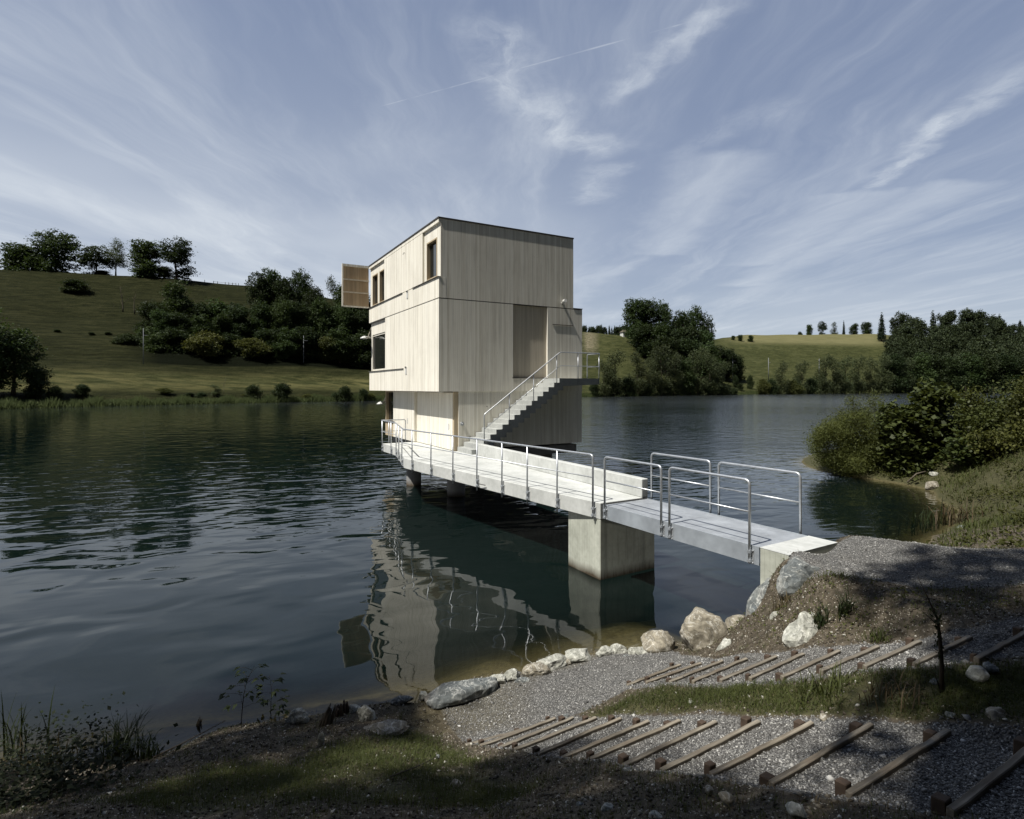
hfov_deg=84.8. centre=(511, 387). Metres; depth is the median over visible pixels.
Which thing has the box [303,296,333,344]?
thicket tree
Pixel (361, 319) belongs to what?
thicket tree
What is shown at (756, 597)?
boulder
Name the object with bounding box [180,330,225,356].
thicket bush
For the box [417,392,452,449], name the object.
sliding door
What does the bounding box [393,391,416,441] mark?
sliding door
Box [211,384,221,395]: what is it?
shore bush
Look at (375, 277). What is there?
window
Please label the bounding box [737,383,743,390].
meadow bush
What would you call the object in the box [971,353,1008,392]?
shore tree
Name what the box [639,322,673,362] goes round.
hill tree
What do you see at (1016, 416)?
dark shrub
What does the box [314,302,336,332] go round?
thicket tree
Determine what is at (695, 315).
hill tree
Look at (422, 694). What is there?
rock
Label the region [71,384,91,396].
shore bush
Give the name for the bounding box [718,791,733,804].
stone
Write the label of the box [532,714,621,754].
timber step
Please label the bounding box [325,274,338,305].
thicket tree
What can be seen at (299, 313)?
thicket tree
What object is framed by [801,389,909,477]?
willow shrub
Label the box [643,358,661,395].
shore alder
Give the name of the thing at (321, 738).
rock
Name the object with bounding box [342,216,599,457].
intake tower
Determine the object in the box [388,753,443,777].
stick
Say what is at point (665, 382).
shore alder
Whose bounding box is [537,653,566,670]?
rock
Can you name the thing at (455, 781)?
stone
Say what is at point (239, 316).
thicket tree
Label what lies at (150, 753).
sedge tuft
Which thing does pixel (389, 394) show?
window
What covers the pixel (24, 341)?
shore tree
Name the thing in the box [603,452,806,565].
metal footbridge
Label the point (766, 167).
sky
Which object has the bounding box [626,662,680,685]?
timber step
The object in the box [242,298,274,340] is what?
thicket tree
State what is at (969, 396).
olive shrub
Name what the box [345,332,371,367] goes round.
thicket tree
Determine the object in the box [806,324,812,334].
skyline tree
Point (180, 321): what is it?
thicket tree
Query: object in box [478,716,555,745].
timber step
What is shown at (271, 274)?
thicket tree
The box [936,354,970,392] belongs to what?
shore tree
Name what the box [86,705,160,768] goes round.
sedge tuft
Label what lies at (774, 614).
rock
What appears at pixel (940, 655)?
young tree
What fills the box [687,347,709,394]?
shore alder
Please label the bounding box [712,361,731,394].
shore alder
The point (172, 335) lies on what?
thicket tree
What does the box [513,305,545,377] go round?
door
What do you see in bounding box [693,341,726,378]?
hill tree
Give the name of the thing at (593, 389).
shore bush
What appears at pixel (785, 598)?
sedge tuft
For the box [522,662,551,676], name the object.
rock
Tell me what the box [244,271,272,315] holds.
thicket tree
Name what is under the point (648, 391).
shore bush
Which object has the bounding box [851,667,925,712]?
sedge tuft
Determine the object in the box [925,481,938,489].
stone
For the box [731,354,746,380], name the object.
hill tree
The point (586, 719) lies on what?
timber step
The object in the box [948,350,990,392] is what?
shore tree
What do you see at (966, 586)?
creeping weeds
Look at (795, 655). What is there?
timber step
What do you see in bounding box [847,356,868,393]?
shore tree
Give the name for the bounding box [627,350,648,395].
shore alder
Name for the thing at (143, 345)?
mast
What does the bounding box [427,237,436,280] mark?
window
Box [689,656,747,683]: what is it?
timber step
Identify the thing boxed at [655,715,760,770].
timber step
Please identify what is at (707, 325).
hill tree
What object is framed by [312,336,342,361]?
thicket bush
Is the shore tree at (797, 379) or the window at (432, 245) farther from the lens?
the shore tree at (797, 379)
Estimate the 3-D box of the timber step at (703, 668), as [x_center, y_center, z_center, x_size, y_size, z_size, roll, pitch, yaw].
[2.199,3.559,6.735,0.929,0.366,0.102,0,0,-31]
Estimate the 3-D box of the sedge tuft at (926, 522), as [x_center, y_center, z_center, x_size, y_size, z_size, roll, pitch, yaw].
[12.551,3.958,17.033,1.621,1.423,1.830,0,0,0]
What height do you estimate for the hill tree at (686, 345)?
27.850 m
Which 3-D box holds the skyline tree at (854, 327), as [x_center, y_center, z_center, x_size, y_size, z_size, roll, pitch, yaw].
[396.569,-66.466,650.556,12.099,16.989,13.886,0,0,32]
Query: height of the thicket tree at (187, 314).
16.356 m
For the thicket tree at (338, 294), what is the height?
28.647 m
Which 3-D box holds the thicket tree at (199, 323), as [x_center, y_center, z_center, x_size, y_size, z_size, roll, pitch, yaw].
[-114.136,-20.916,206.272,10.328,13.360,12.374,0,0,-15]
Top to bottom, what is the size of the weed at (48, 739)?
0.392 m
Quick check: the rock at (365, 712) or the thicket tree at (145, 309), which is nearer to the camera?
the rock at (365, 712)
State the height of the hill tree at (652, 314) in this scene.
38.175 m
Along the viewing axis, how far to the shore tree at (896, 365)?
394.14 m
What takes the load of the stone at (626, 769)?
on the ground at (426, 677)
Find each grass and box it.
[0,543,1023,818]
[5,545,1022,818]
[863,428,1023,548]
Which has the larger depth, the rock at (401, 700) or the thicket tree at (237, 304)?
the thicket tree at (237, 304)
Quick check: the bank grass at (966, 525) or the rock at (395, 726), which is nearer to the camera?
the rock at (395, 726)
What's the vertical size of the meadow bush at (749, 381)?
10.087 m
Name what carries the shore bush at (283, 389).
on the hills
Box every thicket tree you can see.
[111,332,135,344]
[126,335,147,345]
[128,299,166,333]
[133,325,158,337]
[138,331,169,353]
[149,308,175,336]
[157,277,194,314]
[158,327,189,353]
[167,310,194,336]
[168,307,191,330]
[173,333,195,352]
[185,301,213,331]
[186,312,215,333]
[204,297,232,330]
[207,312,234,335]
[217,332,244,356]
[223,302,251,333]
[223,303,250,342]
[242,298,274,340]
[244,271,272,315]
[251,327,280,356]
[254,266,280,322]
[267,299,294,333]
[269,275,296,328]
[270,326,301,359]
[281,299,312,345]
[290,324,323,360]
[291,268,314,318]
[299,287,324,320]
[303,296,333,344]
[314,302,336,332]
[323,326,358,364]
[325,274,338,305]
[327,302,353,337]
[332,282,363,335]
[342,295,370,332]
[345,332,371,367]
[349,308,370,335]
[358,331,371,368]
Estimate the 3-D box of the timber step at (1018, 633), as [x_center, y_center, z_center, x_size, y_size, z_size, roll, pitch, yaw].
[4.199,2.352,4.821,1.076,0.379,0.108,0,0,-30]
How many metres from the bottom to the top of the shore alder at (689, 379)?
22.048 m
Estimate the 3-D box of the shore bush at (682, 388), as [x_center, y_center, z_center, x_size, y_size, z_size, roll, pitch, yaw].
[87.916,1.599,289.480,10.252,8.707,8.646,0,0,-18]
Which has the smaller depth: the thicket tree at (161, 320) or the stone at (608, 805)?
the stone at (608, 805)
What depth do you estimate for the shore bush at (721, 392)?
304.05 m
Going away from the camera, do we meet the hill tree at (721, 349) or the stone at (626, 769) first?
the stone at (626, 769)
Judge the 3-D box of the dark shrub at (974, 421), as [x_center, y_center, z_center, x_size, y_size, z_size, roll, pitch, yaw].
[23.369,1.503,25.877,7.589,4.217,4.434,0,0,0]
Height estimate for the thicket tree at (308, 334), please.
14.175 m
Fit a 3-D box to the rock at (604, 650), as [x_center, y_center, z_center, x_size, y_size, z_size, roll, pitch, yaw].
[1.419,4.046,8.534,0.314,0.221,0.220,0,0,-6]
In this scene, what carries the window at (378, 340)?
in the intake tower
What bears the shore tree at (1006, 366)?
on the hills
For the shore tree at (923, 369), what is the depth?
403.76 m
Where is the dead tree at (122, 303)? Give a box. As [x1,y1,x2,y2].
[120,287,128,311]
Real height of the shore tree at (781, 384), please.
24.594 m
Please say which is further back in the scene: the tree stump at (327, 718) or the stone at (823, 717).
the tree stump at (327, 718)
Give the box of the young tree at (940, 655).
[918,578,946,692]
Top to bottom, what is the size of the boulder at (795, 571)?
0.627 m
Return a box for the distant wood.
[582,324,628,334]
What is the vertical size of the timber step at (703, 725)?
0.382 m
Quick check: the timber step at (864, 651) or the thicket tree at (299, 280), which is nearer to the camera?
the timber step at (864, 651)
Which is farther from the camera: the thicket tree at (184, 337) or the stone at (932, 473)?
the thicket tree at (184, 337)
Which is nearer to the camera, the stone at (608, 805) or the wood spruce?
the stone at (608, 805)
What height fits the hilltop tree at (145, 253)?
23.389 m
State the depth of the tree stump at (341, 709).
6.90 m
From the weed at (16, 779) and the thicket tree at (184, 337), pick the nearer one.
the weed at (16, 779)
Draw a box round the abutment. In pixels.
[760,536,837,584]
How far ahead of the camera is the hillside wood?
532.12 m
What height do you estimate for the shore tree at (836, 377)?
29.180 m
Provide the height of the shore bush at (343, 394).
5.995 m
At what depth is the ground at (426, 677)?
6.23 m
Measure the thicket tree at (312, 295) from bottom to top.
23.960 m
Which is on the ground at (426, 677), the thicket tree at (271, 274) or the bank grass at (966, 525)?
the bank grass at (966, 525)
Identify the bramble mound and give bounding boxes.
[57,278,90,292]
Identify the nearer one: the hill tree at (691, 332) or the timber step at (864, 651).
the timber step at (864, 651)
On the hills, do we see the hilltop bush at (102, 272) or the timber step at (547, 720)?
the hilltop bush at (102, 272)
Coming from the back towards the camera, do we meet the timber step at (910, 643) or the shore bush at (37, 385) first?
the shore bush at (37, 385)
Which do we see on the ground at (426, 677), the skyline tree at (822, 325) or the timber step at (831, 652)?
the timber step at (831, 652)
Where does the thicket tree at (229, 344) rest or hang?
on the hills
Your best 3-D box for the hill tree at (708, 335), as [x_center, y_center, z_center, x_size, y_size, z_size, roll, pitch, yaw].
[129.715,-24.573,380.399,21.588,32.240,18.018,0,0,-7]
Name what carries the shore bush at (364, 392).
on the hills
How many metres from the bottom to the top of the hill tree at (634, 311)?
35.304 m
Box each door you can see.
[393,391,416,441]
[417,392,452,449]
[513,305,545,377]
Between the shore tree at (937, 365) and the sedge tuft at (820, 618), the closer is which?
the sedge tuft at (820, 618)
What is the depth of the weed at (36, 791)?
5.16 m
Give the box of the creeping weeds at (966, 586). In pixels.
[728,534,1023,644]
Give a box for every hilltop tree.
[0,242,40,270]
[17,228,87,272]
[73,245,115,274]
[123,239,164,277]
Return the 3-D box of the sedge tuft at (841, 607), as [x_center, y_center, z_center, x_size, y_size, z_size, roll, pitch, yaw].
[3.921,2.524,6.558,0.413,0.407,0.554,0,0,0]
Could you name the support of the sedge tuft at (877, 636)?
on the ground at (426, 677)
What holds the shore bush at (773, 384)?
on the hills
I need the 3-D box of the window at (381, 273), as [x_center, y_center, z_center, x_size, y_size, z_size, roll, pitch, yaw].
[-6.395,-5.070,28.003,0.172,1.610,1.010,0,0,-29]
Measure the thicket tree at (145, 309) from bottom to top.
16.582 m
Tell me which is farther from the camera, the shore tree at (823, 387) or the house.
the house
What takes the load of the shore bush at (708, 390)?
on the hills
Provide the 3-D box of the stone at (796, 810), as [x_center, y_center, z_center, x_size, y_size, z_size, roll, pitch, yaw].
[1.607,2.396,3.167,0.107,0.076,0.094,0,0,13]
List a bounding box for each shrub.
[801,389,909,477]
[864,377,971,479]
[934,427,1019,467]
[945,375,1023,436]
[947,380,1010,437]
[961,419,1023,460]
[991,369,1023,438]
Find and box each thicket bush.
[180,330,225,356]
[232,337,271,357]
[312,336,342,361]
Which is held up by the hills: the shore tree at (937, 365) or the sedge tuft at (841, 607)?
the shore tree at (937, 365)
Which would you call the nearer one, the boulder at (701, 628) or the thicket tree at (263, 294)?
the boulder at (701, 628)
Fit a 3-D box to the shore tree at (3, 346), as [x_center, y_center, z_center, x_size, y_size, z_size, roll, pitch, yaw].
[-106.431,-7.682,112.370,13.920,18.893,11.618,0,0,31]
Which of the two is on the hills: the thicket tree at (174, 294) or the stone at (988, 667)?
the thicket tree at (174, 294)
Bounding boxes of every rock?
[285,707,308,723]
[318,732,324,745]
[349,704,359,712]
[357,704,375,721]
[363,719,408,735]
[390,695,413,704]
[419,691,427,700]
[490,674,505,683]
[504,668,519,681]
[514,677,529,682]
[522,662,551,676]
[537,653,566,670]
[564,648,591,663]
[566,657,570,665]
[595,645,613,656]
[610,643,626,653]
[627,646,647,654]
[641,630,675,652]
[770,611,778,619]
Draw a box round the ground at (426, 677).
[0,435,1023,818]
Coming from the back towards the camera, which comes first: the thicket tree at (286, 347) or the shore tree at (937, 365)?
the shore tree at (937, 365)
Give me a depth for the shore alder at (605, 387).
251.20 m
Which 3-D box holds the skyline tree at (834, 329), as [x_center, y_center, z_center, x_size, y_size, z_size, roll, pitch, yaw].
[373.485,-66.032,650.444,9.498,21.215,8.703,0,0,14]
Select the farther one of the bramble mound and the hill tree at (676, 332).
the hill tree at (676, 332)
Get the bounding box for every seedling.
[218,664,268,723]
[251,672,289,718]
[270,697,289,715]
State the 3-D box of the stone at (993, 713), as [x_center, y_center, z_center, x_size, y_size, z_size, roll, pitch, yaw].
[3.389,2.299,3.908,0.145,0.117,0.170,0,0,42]
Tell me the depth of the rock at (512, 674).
7.79 m
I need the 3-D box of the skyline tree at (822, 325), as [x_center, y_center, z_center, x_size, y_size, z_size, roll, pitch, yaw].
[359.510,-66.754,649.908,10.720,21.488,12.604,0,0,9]
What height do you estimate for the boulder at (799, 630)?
0.564 m
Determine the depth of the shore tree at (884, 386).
389.55 m
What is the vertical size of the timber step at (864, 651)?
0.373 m
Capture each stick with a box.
[153,721,223,757]
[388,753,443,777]
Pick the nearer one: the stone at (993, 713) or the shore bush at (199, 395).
the stone at (993, 713)
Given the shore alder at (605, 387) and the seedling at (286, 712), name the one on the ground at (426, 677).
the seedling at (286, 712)
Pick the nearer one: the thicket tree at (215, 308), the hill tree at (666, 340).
the thicket tree at (215, 308)
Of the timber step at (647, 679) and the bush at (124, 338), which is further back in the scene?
the bush at (124, 338)
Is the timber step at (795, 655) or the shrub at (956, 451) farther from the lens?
the shrub at (956, 451)
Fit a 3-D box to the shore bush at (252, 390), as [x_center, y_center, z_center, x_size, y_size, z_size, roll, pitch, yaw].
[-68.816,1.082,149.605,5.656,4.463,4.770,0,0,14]
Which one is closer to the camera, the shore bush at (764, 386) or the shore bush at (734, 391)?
the shore bush at (734, 391)
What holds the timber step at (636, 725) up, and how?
on the ground at (426, 677)
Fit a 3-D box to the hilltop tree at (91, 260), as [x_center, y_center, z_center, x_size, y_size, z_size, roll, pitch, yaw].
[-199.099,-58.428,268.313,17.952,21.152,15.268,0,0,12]
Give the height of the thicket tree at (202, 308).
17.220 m
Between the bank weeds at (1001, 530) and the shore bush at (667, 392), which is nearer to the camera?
the bank weeds at (1001, 530)
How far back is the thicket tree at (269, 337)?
204.15 m
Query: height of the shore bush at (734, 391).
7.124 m
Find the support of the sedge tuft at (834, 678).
on the ground at (426, 677)
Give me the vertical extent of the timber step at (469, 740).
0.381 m
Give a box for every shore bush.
[21,365,54,396]
[43,385,66,402]
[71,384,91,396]
[154,388,173,393]
[195,392,207,398]
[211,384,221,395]
[244,384,262,398]
[270,381,292,398]
[337,385,352,401]
[357,388,368,400]
[589,384,599,395]
[615,386,624,395]
[639,383,655,395]
[657,385,673,395]
[676,384,689,395]
[699,384,712,394]
[713,386,724,394]
[731,387,737,394]
[756,378,771,393]
[766,378,779,393]
[784,380,805,393]
[805,376,820,393]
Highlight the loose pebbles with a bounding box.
[446,536,1023,818]
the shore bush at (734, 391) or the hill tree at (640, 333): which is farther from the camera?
the hill tree at (640, 333)
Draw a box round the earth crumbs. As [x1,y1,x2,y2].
[0,535,1023,818]
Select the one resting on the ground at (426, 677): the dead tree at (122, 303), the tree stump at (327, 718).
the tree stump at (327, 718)
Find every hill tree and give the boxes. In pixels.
[619,296,648,345]
[629,323,657,356]
[636,296,663,342]
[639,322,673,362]
[648,335,683,373]
[651,299,676,336]
[666,327,686,362]
[669,310,688,331]
[673,336,702,375]
[679,323,705,361]
[685,305,702,332]
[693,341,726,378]
[698,310,715,340]
[699,329,714,345]
[706,344,727,373]
[719,347,738,379]
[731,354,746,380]
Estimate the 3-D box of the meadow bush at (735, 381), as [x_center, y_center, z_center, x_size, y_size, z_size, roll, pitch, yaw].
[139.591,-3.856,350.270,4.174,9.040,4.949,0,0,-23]
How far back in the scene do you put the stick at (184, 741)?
6.26 m
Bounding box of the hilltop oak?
[154,235,200,279]
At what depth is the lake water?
15.02 m
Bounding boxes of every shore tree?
[0,307,16,386]
[0,323,51,394]
[774,360,789,393]
[791,360,810,393]
[813,353,835,393]
[826,359,844,393]
[833,355,855,393]
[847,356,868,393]
[859,357,883,392]
[871,352,895,392]
[877,353,911,392]
[891,356,917,392]
[903,351,938,392]
[922,354,951,388]
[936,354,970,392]
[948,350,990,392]
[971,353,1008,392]
[987,352,1023,392]
[1003,352,1023,389]
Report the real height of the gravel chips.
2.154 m
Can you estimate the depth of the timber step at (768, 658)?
6.17 m
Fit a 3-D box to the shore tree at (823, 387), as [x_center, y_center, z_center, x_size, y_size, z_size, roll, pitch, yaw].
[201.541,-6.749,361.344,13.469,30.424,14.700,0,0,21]
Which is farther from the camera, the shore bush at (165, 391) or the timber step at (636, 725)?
the shore bush at (165, 391)
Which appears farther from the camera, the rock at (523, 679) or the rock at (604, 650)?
the rock at (604, 650)
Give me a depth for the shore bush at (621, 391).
256.67 m
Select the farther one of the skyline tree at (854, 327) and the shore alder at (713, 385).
the skyline tree at (854, 327)
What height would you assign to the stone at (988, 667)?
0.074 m
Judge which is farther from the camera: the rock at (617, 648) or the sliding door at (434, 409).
the sliding door at (434, 409)
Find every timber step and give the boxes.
[465,727,525,745]
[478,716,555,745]
[497,715,573,747]
[512,715,596,749]
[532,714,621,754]
[559,717,649,757]
[586,719,680,758]
[618,719,717,765]
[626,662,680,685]
[644,661,701,683]
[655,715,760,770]
[666,659,723,681]
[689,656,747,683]
[704,719,813,775]
[717,654,777,682]
[745,650,804,680]
[759,721,873,785]
[775,648,840,680]
[816,645,879,675]
[834,728,950,797]
[857,637,921,669]
[906,635,972,666]
[931,736,1023,817]
[970,626,1023,664]
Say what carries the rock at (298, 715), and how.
on the ground at (426, 677)
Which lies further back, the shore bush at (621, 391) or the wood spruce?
the wood spruce
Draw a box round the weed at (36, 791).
[0,702,181,808]
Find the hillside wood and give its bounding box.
[883,307,1023,378]
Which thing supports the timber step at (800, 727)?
on the ground at (426, 677)
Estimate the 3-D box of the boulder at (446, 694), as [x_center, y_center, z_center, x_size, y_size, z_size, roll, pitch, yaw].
[-0.652,4.061,7.426,1.047,0.316,0.453,0,0,-32]
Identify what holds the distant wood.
on the hills
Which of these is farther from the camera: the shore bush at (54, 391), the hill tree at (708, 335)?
the hill tree at (708, 335)
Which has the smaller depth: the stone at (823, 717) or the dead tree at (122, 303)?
the stone at (823, 717)
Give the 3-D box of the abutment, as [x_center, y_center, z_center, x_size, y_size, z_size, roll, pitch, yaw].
[4.470,3.873,8.722,1.294,2.853,0.474,0,0,-31]
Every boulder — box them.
[424,677,497,709]
[679,607,727,650]
[716,638,731,649]
[725,614,743,630]
[745,577,770,616]
[776,556,820,597]
[782,611,817,646]
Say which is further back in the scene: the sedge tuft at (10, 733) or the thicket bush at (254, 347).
the thicket bush at (254, 347)
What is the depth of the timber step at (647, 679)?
6.94 m
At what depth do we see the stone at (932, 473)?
23.27 m
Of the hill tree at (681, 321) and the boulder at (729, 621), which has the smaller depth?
the boulder at (729, 621)
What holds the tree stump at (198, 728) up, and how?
on the ground at (426, 677)
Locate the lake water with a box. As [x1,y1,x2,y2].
[0,393,1010,722]
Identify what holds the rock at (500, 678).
on the ground at (426, 677)
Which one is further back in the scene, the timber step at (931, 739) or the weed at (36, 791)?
the weed at (36, 791)
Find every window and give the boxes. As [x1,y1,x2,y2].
[372,273,377,305]
[372,332,384,370]
[379,269,383,302]
[385,391,392,435]
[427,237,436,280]
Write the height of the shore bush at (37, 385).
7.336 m
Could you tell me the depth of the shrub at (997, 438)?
21.75 m
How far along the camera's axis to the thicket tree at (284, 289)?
236.08 m
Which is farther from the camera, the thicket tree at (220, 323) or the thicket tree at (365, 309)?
the thicket tree at (365, 309)
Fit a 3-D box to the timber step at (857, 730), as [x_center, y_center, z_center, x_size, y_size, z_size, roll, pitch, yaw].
[2.193,2.734,3.989,1.235,0.366,0.123,0,0,-31]
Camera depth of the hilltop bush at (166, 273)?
271.70 m
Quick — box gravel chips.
[444,536,1023,818]
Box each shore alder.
[596,359,614,396]
[600,349,626,396]
[621,375,637,395]
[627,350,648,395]
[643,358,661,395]
[645,343,675,395]
[665,351,685,395]
[676,356,698,394]
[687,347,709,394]
[700,350,723,394]
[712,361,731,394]
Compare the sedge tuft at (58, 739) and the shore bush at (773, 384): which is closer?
the sedge tuft at (58, 739)
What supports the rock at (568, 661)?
on the ground at (426, 677)
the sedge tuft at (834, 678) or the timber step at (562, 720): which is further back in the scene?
the timber step at (562, 720)
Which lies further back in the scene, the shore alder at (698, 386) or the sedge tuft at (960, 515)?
the shore alder at (698, 386)
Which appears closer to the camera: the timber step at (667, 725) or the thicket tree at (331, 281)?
the timber step at (667, 725)
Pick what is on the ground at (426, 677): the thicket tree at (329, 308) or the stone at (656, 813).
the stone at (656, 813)
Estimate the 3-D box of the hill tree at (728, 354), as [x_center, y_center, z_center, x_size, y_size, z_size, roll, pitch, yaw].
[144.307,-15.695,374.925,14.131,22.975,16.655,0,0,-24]
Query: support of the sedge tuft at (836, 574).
on the ground at (426, 677)
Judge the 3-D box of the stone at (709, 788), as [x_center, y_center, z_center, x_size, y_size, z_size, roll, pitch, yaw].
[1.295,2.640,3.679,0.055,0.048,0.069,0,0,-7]
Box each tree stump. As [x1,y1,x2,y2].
[194,717,201,735]
[319,703,336,726]
[335,699,348,716]
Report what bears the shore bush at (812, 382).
on the hills
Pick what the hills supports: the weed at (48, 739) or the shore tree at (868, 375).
the shore tree at (868, 375)
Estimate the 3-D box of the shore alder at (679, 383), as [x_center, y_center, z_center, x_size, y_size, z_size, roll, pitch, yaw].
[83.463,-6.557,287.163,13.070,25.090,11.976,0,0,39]
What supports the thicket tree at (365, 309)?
on the hills
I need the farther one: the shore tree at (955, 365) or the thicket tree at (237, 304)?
the shore tree at (955, 365)
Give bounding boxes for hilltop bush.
[95,270,112,274]
[154,266,174,277]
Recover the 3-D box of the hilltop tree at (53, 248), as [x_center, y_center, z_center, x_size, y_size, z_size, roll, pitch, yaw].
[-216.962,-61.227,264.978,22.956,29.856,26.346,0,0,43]
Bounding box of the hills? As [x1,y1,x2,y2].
[0,270,1018,406]
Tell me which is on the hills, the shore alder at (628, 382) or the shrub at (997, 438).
the shore alder at (628, 382)
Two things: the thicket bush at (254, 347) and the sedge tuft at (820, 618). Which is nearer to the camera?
the sedge tuft at (820, 618)
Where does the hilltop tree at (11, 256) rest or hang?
on the hills
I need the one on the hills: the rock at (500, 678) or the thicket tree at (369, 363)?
the thicket tree at (369, 363)
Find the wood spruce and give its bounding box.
[877,312,885,340]
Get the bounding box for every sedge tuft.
[1,687,54,758]
[15,727,100,774]
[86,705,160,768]
[131,730,167,761]
[766,591,795,610]
[776,660,860,710]
[806,598,829,629]
[823,569,854,579]
[828,586,863,620]
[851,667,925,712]
[862,623,891,643]
[897,497,967,535]
[928,497,1014,528]
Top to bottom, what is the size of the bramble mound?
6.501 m
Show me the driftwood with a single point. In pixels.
(912, 477)
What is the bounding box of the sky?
[0,0,1023,339]
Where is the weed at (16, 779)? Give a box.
[0,706,178,813]
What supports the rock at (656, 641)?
on the ground at (426, 677)
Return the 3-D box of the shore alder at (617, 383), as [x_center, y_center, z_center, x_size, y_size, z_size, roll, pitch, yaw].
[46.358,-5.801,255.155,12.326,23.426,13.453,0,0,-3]
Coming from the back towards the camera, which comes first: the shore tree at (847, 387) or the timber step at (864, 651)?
the shore tree at (847, 387)
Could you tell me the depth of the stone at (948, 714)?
4.08 m
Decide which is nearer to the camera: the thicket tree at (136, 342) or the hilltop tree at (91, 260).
the thicket tree at (136, 342)
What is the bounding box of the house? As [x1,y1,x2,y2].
[619,330,627,336]
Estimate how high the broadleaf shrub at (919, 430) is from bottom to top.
5.017 m
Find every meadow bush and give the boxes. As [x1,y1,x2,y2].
[731,375,738,386]
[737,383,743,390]
[746,375,754,388]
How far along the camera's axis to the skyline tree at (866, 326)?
648.52 m
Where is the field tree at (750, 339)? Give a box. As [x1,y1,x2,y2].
[747,335,752,341]
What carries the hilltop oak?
on the hills
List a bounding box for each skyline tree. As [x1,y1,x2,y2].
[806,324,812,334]
[817,321,828,334]
[829,322,838,333]
[848,323,859,333]
[860,322,872,333]
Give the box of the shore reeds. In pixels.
[0,390,757,408]
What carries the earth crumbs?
on the ground at (426, 677)
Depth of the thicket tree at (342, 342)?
215.56 m
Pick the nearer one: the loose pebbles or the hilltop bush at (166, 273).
the loose pebbles
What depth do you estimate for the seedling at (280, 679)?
7.10 m
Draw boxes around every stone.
[450,779,460,786]
[601,802,613,811]
[622,767,631,770]
[648,810,661,817]
[705,785,714,794]
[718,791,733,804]
[785,801,806,818]
[819,713,827,721]
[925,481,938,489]
[929,471,937,475]
[945,711,955,716]
[966,665,989,682]
[982,661,998,673]
[985,707,1006,720]
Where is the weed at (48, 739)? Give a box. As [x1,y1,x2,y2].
[0,691,138,789]
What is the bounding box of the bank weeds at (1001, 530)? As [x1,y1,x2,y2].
[873,427,1023,548]
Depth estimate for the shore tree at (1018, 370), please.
437.15 m
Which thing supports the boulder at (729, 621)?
on the ground at (426, 677)
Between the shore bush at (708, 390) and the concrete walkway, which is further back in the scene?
the shore bush at (708, 390)
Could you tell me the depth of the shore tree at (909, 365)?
398.31 m
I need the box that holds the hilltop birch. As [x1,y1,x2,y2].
[102,236,129,275]
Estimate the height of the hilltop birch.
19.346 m
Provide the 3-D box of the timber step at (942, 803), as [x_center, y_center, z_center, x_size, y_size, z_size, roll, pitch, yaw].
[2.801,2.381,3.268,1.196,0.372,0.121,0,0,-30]
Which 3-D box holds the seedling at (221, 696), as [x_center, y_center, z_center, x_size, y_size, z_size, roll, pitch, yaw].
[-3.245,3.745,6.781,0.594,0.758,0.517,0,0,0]
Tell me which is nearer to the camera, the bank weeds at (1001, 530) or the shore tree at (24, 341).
the bank weeds at (1001, 530)
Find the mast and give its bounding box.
[143,328,143,363]
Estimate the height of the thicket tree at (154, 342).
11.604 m
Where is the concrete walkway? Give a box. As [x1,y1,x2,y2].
[381,419,653,625]
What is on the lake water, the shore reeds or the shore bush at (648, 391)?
the shore reeds
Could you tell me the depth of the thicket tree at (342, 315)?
232.54 m
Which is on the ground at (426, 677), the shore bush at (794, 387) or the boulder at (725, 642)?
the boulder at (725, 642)
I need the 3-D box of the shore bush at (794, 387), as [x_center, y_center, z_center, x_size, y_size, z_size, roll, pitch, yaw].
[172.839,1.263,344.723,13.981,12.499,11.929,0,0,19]
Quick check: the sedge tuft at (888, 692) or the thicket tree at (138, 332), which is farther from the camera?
the thicket tree at (138, 332)
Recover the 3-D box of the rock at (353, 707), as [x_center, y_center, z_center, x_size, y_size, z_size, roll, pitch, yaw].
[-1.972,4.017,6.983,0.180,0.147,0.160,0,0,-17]
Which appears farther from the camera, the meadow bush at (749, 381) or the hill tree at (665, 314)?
the hill tree at (665, 314)
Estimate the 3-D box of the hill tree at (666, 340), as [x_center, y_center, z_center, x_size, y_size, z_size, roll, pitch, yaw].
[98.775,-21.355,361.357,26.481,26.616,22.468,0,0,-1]
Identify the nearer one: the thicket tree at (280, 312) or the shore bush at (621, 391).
the thicket tree at (280, 312)
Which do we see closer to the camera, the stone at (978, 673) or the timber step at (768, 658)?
the stone at (978, 673)
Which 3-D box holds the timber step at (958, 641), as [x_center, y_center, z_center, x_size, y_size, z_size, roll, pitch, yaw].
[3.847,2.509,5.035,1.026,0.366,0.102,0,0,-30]
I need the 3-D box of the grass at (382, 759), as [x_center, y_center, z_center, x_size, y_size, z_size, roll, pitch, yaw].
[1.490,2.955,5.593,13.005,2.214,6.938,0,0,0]
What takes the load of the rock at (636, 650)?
on the ground at (426, 677)
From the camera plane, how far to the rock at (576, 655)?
8.34 m
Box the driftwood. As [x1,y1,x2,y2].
[907,471,925,482]

